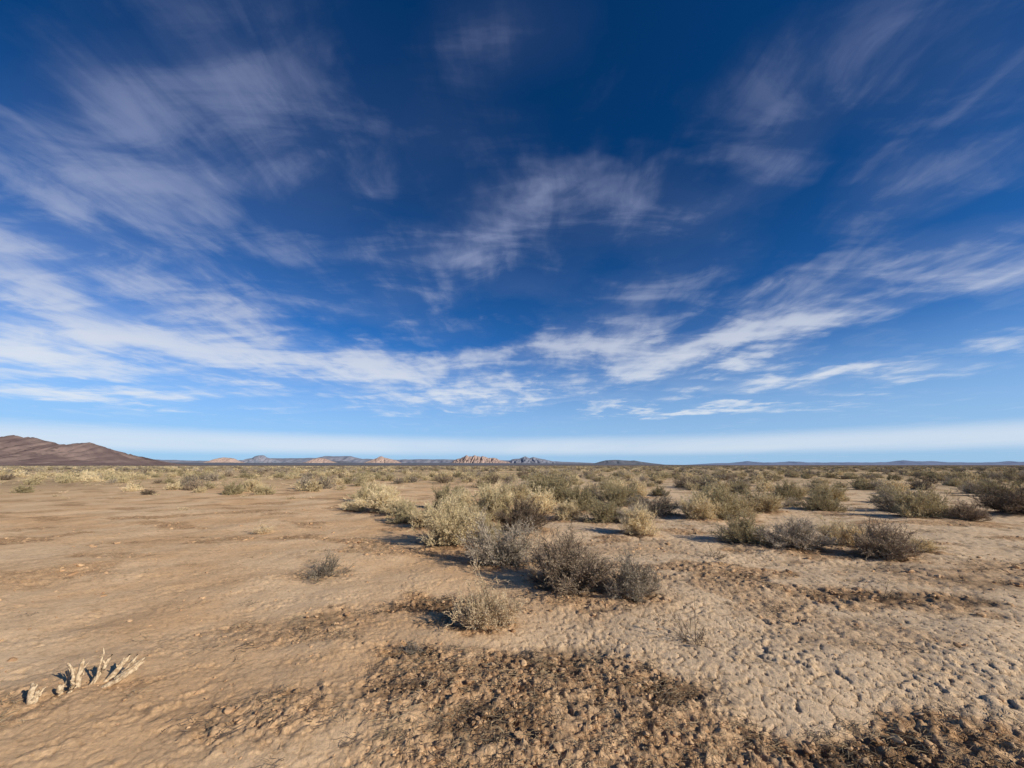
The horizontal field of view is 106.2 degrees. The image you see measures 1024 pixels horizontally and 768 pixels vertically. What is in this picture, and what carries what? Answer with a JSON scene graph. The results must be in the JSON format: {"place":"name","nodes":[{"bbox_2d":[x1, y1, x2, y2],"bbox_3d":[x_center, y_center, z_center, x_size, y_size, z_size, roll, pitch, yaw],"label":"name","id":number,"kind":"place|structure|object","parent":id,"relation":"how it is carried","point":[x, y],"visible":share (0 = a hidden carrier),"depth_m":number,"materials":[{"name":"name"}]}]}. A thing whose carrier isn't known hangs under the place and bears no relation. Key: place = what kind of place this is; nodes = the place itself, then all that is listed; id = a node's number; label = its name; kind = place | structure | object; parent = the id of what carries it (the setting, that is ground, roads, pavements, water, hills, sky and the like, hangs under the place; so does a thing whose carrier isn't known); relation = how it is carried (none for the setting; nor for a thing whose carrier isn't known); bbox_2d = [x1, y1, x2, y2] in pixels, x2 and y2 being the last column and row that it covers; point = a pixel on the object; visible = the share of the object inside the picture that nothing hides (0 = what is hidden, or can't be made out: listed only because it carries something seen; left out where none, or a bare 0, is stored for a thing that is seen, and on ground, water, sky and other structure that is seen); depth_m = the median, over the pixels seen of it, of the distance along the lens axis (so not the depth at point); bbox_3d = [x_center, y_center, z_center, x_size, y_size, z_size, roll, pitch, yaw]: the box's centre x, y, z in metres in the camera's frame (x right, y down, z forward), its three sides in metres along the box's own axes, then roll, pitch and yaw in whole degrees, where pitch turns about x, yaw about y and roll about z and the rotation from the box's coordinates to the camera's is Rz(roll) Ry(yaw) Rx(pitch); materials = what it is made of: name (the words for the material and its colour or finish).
{"place":"outdoors","nodes":[
{"label":"outdoors","id":0,"kind":"place"},
{"bbox_2d":[0,435,185,464],"bbox_3d":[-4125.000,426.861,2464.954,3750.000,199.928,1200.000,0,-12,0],"label":"desert hill","id":1,"kind":"structure","parent":0,"point":[16,450],"depth_m":2329.59,"materials":[{"name":"brown stone"}]},
{"bbox_2d":[203,457,244,462],"bbox_3d":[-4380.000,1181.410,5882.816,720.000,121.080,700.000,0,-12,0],"label":"granite peak","id":2,"kind":"structure","parent":0,"point":[227,460],"depth_m":5791.45,"materials":[{"name":"brown stone"}]},
{"bbox_2d":[241,455,281,462],"bbox_3d":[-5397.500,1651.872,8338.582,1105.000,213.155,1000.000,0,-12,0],"label":"blue peak","id":3,"kind":"structure","parent":0,"point":[260,459],"depth_m":8198.08,"materials":[{"name":"stone"}]},
{"bbox_2d":[303,458,335,462],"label":"granite peak","id":4,"kind":"structure","parent":0,"point":[319,460],"depth_m":5787.84,"materials":[{"name":"brown stone"}]},
{"bbox_2d":[333,461,351,462],"bbox_3d":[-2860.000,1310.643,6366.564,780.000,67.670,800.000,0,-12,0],"label":"dark mesa","id":5,"kind":"structure","parent":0,"point":[342,461],"depth_m":6331.64,"materials":[{"name":"grey stone"}]},
{"bbox_2d":[154,456,592,463],"bbox_3d":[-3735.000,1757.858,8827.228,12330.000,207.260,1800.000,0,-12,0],"label":"distant ridge","id":6,"kind":"structure","parent":0,"point":[330,458],"depth_m":8632.74,"materials":[{"name":"grey stone"}]},
{"bbox_2d":[365,456,400,462],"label":"granite peak","id":7,"kind":"structure","parent":0,"point":[380,459],"depth_m":5780.47,"materials":[{"name":"brown stone"}]},
{"bbox_2d":[451,455,509,462],"bbox_3d":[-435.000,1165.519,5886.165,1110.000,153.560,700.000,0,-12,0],"label":"granite peak","id":8,"kind":"structure","parent":0,"point":[472,459],"depth_m":5782.87,"materials":[{"name":"brown stone"}]},
{"bbox_2d":[0,465,1023,767],"bbox_3d":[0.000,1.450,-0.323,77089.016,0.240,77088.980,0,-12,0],"label":"ground","id":9,"kind":"structure","parent":0,"point":[80,727],"depth_m":3.45,"materials":[{"name":"soil"}]},
{"bbox_2d":[26,682,45,704],"bbox_3d":[-3.104,2.026,2.486,0.103,0.145,0.078,0,-12,0],"label":"dead branch stump","id":10,"kind":"object","parent":9,"relation":"on","point":[33,696],"visible":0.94,"depth_m":2.49,"materials":[{"name":"brown wood"}]},
{"bbox_2d":[56,648,145,695],"bbox_3d":[-2.873,2.013,2.686,0.535,0.280,0.229,3,-12,-13],"label":"dead branch stump","id":11,"kind":"object","parent":9,"relation":"on","point":[126,671],"visible":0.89,"depth_m":2.69,"materials":[{"name":"brown wood"}]},
{"bbox_2d":[253,518,275,533],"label":"dry grass tuft","id":12,"kind":"object","parent":9,"relation":"on","point":[263,529],"visible":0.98,"depth_m":8.77,"materials":[{"name":"beige plant"}]},
{"bbox_2d":[301,548,353,583],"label":"sparse shrub","id":13,"kind":"object","parent":9,"relation":"on","point":[327,570],"visible":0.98,"depth_m":5.33,"materials":[{"name":"grey plant"}]},
{"bbox_2d":[339,497,368,510],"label":"saltbush","id":14,"kind":"object","parent":9,"relation":"on","point":[353,505],"visible":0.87,"depth_m":12.88,"materials":[{"name":"plant"}]},
{"bbox_2d":[355,483,413,512],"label":"saltbush","id":15,"kind":"object","parent":9,"relation":"on","point":[379,503],"visible":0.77,"depth_m":12.28,"materials":[{"name":"plant"}]},
{"bbox_2d":[383,493,417,514],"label":"saltbush","id":16,"kind":"object","parent":9,"relation":"on","point":[389,509],"visible":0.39,"depth_m":11.41,"materials":[{"name":"plant"}]},
{"bbox_2d":[385,499,425,523],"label":"creosote shrub","id":17,"kind":"object","parent":9,"relation":"on","point":[402,515],"visible":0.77,"depth_m":10.04,"materials":[{"name":"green plant"}]},
{"bbox_2d":[399,638,425,654],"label":"dead tuft","id":18,"kind":"object","parent":9,"relation":"on","point":[413,650],"visible":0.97,"depth_m":3.12,"materials":[{"name":"grey plant"}]},
{"bbox_2d":[169,462,656,464],"bbox_3d":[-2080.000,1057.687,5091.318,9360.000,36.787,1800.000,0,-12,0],"label":"bajada","id":19,"kind":"structure","parent":9,"relation":"on","point":[219,463],"depth_m":4675.09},
{"bbox_2d":[407,500,445,527],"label":"saltbush","id":20,"kind":"object","parent":9,"relation":"on","point":[418,520],"visible":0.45,"depth_m":9.27,"materials":[{"name":"plant"}]},
{"bbox_2d":[406,489,486,547],"bbox_3d":[-1.147,2.561,7.416,1.422,1.017,1.671,-2,-12,9],"label":"saltbush","id":21,"kind":"object","parent":9,"relation":"on","point":[445,530],"visible":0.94,"depth_m":7.14,"materials":[{"name":"plant"}]},
{"bbox_2d":[430,482,463,506],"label":"creosote shrub","id":22,"kind":"object","parent":9,"relation":"on","point":[439,493],"visible":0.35,"depth_m":13.64,"materials":[{"name":"green plant"}]},
{"bbox_2d":[440,493,474,519],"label":"creosote shrub","id":23,"kind":"object","parent":9,"relation":"on","point":[462,504],"visible":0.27,"depth_m":10.45,"materials":[{"name":"green plant"}]},
{"bbox_2d":[438,486,477,511],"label":"saltbush","id":24,"kind":"object","parent":9,"relation":"on","point":[465,498],"visible":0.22,"depth_m":12.06,"materials":[{"name":"plant"}]},
{"bbox_2d":[454,502,492,523],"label":"saltbush","id":25,"kind":"object","parent":9,"relation":"on","point":[486,505],"visible":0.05,"depth_m":8.76,"materials":[{"name":"plant"}]},
{"bbox_2d":[442,554,531,632],"bbox_3d":[-0.264,1.992,3.684,0.794,0.665,0.552,4,-13,-19],"label":"dry grass shrub","id":26,"kind":"object","parent":9,"relation":"on","point":[477,615],"visible":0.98,"depth_m":3.61,"materials":[{"name":"beige plant"}]},
{"bbox_2d":[469,513,506,541],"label":"creosote shrub","id":27,"kind":"object","parent":9,"relation":"on","point":[488,520],"visible":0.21,"depth_m":7.63,"materials":[{"name":"green plant"}]},
{"bbox_2d":[468,481,514,506],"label":"saltbush","id":28,"kind":"object","parent":9,"relation":"on","point":[499,482],"visible":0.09,"depth_m":12.88,"materials":[{"name":"plant"}]},
{"bbox_2d":[469,480,525,518],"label":"creosote shrub","id":29,"kind":"object","parent":9,"relation":"on","point":[496,501],"visible":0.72,"depth_m":10.75,"materials":[{"name":"green plant"}]},
{"bbox_2d":[454,509,550,567],"bbox_3d":[-0.164,2.421,6.162,1.506,0.934,1.382,2,-12,-9],"label":"sagebrush","id":30,"kind":"object","parent":9,"relation":"on","point":[509,548],"visible":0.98,"depth_m":5.91,"materials":[{"name":"grey plant"}]},
{"bbox_2d":[0,473,1020,514],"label":"dry grass tufts","id":31,"kind":"object","parent":9,"relation":"on","point":[344,488],"visible":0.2,"depth_m":29.43,"materials":[{"name":"beige plant"}]},
{"bbox_2d":[0,513,1023,767],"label":"dry twig litter","id":32,"kind":"object","parent":9,"relation":"on","point":[494,737],"visible":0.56,"depth_m":2.31,"materials":[{"name":"brown plant"}]},
{"bbox_2d":[0,501,1023,767],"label":"soil clods","id":33,"kind":"object","parent":9,"relation":"on","point":[428,759],"visible":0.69,"depth_m":2.58,"materials":[{"name":"brown soil"}]},
{"bbox_2d":[504,476,535,504],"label":"saltbush","id":34,"kind":"object","parent":9,"relation":"on","point":[522,490],"visible":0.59,"depth_m":14.39,"materials":[{"name":"plant"}]},
{"bbox_2d":[493,488,559,531],"bbox_3d":[0.290,2.891,8.822,1.590,1.032,1.216,0,-12,-1],"label":"burrobush","id":35,"kind":"object","parent":9,"relation":"on","point":[523,513],"visible":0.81,"depth_m":8.73,"materials":[{"name":"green plant"}]},
{"bbox_2d":[518,484,567,513],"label":"saltbush","id":36,"kind":"object","parent":9,"relation":"on","point":[544,495],"visible":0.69,"depth_m":11.79,"materials":[{"name":"plant"}]},
{"bbox_2d":[525,467,578,501],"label":"creosote shrub","id":37,"kind":"object","parent":9,"relation":"on","point":[555,486],"visible":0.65,"depth_m":15.05,"materials":[{"name":"green plant"}]},
{"bbox_2d":[553,496,584,520],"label":"saltbush","id":38,"kind":"object","parent":9,"relation":"on","point":[565,511],"visible":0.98,"depth_m":10.57,"materials":[{"name":"plant"}]},
{"bbox_2d":[520,519,625,598],"bbox_3d":[0.732,2.162,4.990,1.251,0.860,1.635,6,-13,-27],"label":"burrobush","id":39,"kind":"object","parent":9,"relation":"on","point":[580,571],"visible":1,"depth_m":4.71,"materials":[{"name":"grey plant"}]},
{"bbox_2d":[559,482,596,510],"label":"creosote shrub","id":40,"kind":"object","parent":9,"relation":"on","point":[584,497],"visible":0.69,"depth_m":12.70,"materials":[{"name":"green plant"}]},
{"bbox_2d":[577,494,623,523],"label":"creosote shrub","id":41,"kind":"object","parent":9,"relation":"on","point":[602,513],"visible":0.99,"depth_m":10.15,"materials":[{"name":"green plant"}]},
{"bbox_2d":[593,480,640,505],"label":"creosote shrub","id":42,"kind":"object","parent":9,"relation":"on","point":[624,493],"visible":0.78,"depth_m":13.80,"materials":[{"name":"green plant"}]},
{"bbox_2d":[593,460,663,464],"bbox_3d":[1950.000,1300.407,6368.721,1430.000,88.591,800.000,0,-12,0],"label":"dark mesa","id":43,"kind":"structure","parent":9,"relation":"on","point":[619,462],"depth_m":6228.43,"materials":[{"name":"grey stone"}]},
{"bbox_2d":[601,546,664,601],"bbox_3d":[1.410,2.201,4.501,0.697,0.565,0.873,-9,-15,36],"label":"sagebrush","id":44,"kind":"object","parent":9,"relation":"on","point":[634,583],"visible":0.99,"depth_m":4.39,"materials":[{"name":"grey plant"}]},
{"bbox_2d":[615,502,657,522],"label":"sagebrush","id":45,"kind":"object","parent":9,"relation":"on","point":[621,513],"visible":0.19,"depth_m":9.95,"materials":[{"name":"grey plant"}]},
{"bbox_2d":[617,501,662,535],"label":"saltbush","id":46,"kind":"object","parent":9,"relation":"on","point":[636,524],"visible":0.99,"depth_m":8.38,"materials":[{"name":"plant"}]},
{"bbox_2d":[620,490,679,515],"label":"sagebrush","id":47,"kind":"object","parent":9,"relation":"on","point":[663,507],"visible":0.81,"depth_m":11.50,"materials":[{"name":"grey plant"}]},
{"bbox_2d":[672,601,706,646],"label":"twig plant","id":48,"kind":"object","parent":9,"relation":"on","point":[685,637],"visible":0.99,"depth_m":3.35,"materials":[{"name":"brown plant"}]},
{"bbox_2d":[675,487,722,519],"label":"saltbush","id":49,"kind":"object","parent":9,"relation":"on","point":[697,509],"visible":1,"depth_m":10.53,"materials":[{"name":"plant"}]},
{"bbox_2d":[689,481,736,504],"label":"creosote shrub","id":50,"kind":"object","parent":9,"relation":"on","point":[713,491],"visible":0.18,"depth_m":13.42,"materials":[{"name":"green plant"}]},
{"bbox_2d":[697,538,730,558],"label":"twig plant","id":51,"kind":"object","parent":9,"relation":"on","point":[714,553],"visible":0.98,"depth_m":6.42,"materials":[{"name":"brown plant"}]},
{"bbox_2d":[687,480,751,518],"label":"creosote shrub","id":52,"kind":"object","parent":9,"relation":"on","point":[728,506],"visible":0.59,"depth_m":10.90,"materials":[{"name":"green plant"}]},
{"bbox_2d":[705,507,771,544],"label":"creosote shrub","id":53,"kind":"object","parent":9,"relation":"on","point":[742,530],"visible":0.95,"depth_m":7.56,"materials":[{"name":"green plant"}]},
{"bbox_2d":[722,491,765,516],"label":"saltbush","id":54,"kind":"object","parent":9,"relation":"on","point":[749,512],"visible":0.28,"depth_m":11.63,"materials":[{"name":"plant"}]},
{"bbox_2d":[737,483,793,511],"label":"saltbush","id":55,"kind":"object","parent":9,"relation":"on","point":[770,502],"visible":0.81,"depth_m":12.24,"materials":[{"name":"plant"}]},
{"bbox_2d":[751,514,841,550],"bbox_3d":[5.240,2.733,7.180,1.549,0.646,1.236,2,-12,-10],"label":"sagebrush","id":56,"kind":"object","parent":9,"relation":"on","point":[803,538],"visible":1,"depth_m":7.04,"materials":[{"name":"grey plant"}]},
{"bbox_2d":[807,513,868,545],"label":"saltbush","id":57,"kind":"object","parent":9,"relation":"on","point":[837,530],"visible":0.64,"depth_m":7.39,"materials":[{"name":"plant"}]},
{"bbox_2d":[858,580,902,599],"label":"twig plant","id":58,"kind":"object","parent":9,"relation":"on","point":[889,594],"visible":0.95,"depth_m":4.48,"materials":[{"name":"brown plant"}]},
{"bbox_2d":[833,509,932,560],"bbox_3d":[6.291,2.528,6.460,1.287,0.803,0.985,0,-12,-2],"label":"burrobush","id":59,"kind":"object","parent":9,"relation":"on","point":[885,546],"visible":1,"depth_m":6.38,"materials":[{"name":"grey plant"}]},
{"bbox_2d":[886,482,954,517],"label":"creosote shrub","id":60,"kind":"object","parent":9,"relation":"on","point":[910,505],"visible":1,"depth_m":10.92,"materials":[{"name":"green plant"}]},
{"bbox_2d":[903,536,952,551],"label":"saltbush","id":61,"kind":"object","parent":9,"relation":"on","point":[932,547],"visible":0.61,"depth_m":6.74,"materials":[{"name":"plant"}]},
{"bbox_2d":[937,495,1000,521],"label":"burrobush","id":62,"kind":"object","parent":9,"relation":"on","point":[964,512],"visible":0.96,"depth_m":10.38,"materials":[{"name":"brown plant"}]},
{"bbox_2d":[960,482,1023,513],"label":"burrobush","id":63,"kind":"object","parent":9,"relation":"on","point":[1010,502],"visible":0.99,"depth_m":11.65,"materials":[{"name":"brown plant"}]},
{"bbox_2d":[0,468,1023,491],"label":"shrub field","id":64,"kind":"structure","parent":0,"point":[953,479],"depth_m":36.18,"materials":[{"name":"plant"}]},
{"bbox_2d":[0,466,1023,474],"bbox_3d":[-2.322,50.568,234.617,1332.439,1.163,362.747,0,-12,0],"label":"distant shrub field","id":65,"kind":"structure","parent":0,"point":[597,469],"depth_m":117.21,"materials":[{"name":"beige plant"}]},
{"bbox_2d":[0,0,1023,464],"label":"sky","id":66,"kind":"structure","parent":0,"point":[666,232],"materials":[{"name":"blue"}]},
{"bbox_2d":[9,475,1023,512],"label":"shrub field","id":67,"kind":"structure","parent":0,"point":[822,497],"depth_m":17.05,"materials":[{"name":"green plant"}]},
{"bbox_2d":[509,456,573,463],"bbox_3d":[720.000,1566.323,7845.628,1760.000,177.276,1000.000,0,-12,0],"label":"blue peak","id":68,"kind":"structure","parent":0,"point":[525,459],"depth_m":7704.14,"materials":[{"name":"stone"}]},
{"bbox_2d":[692,460,1023,464],"bbox_3d":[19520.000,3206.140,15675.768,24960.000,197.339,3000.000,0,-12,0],"label":"hills","id":69,"kind":"structure","parent":0,"point":[903,462],"depth_m":15009.51,"materials":[{"name":"grey stone"}]}
]}

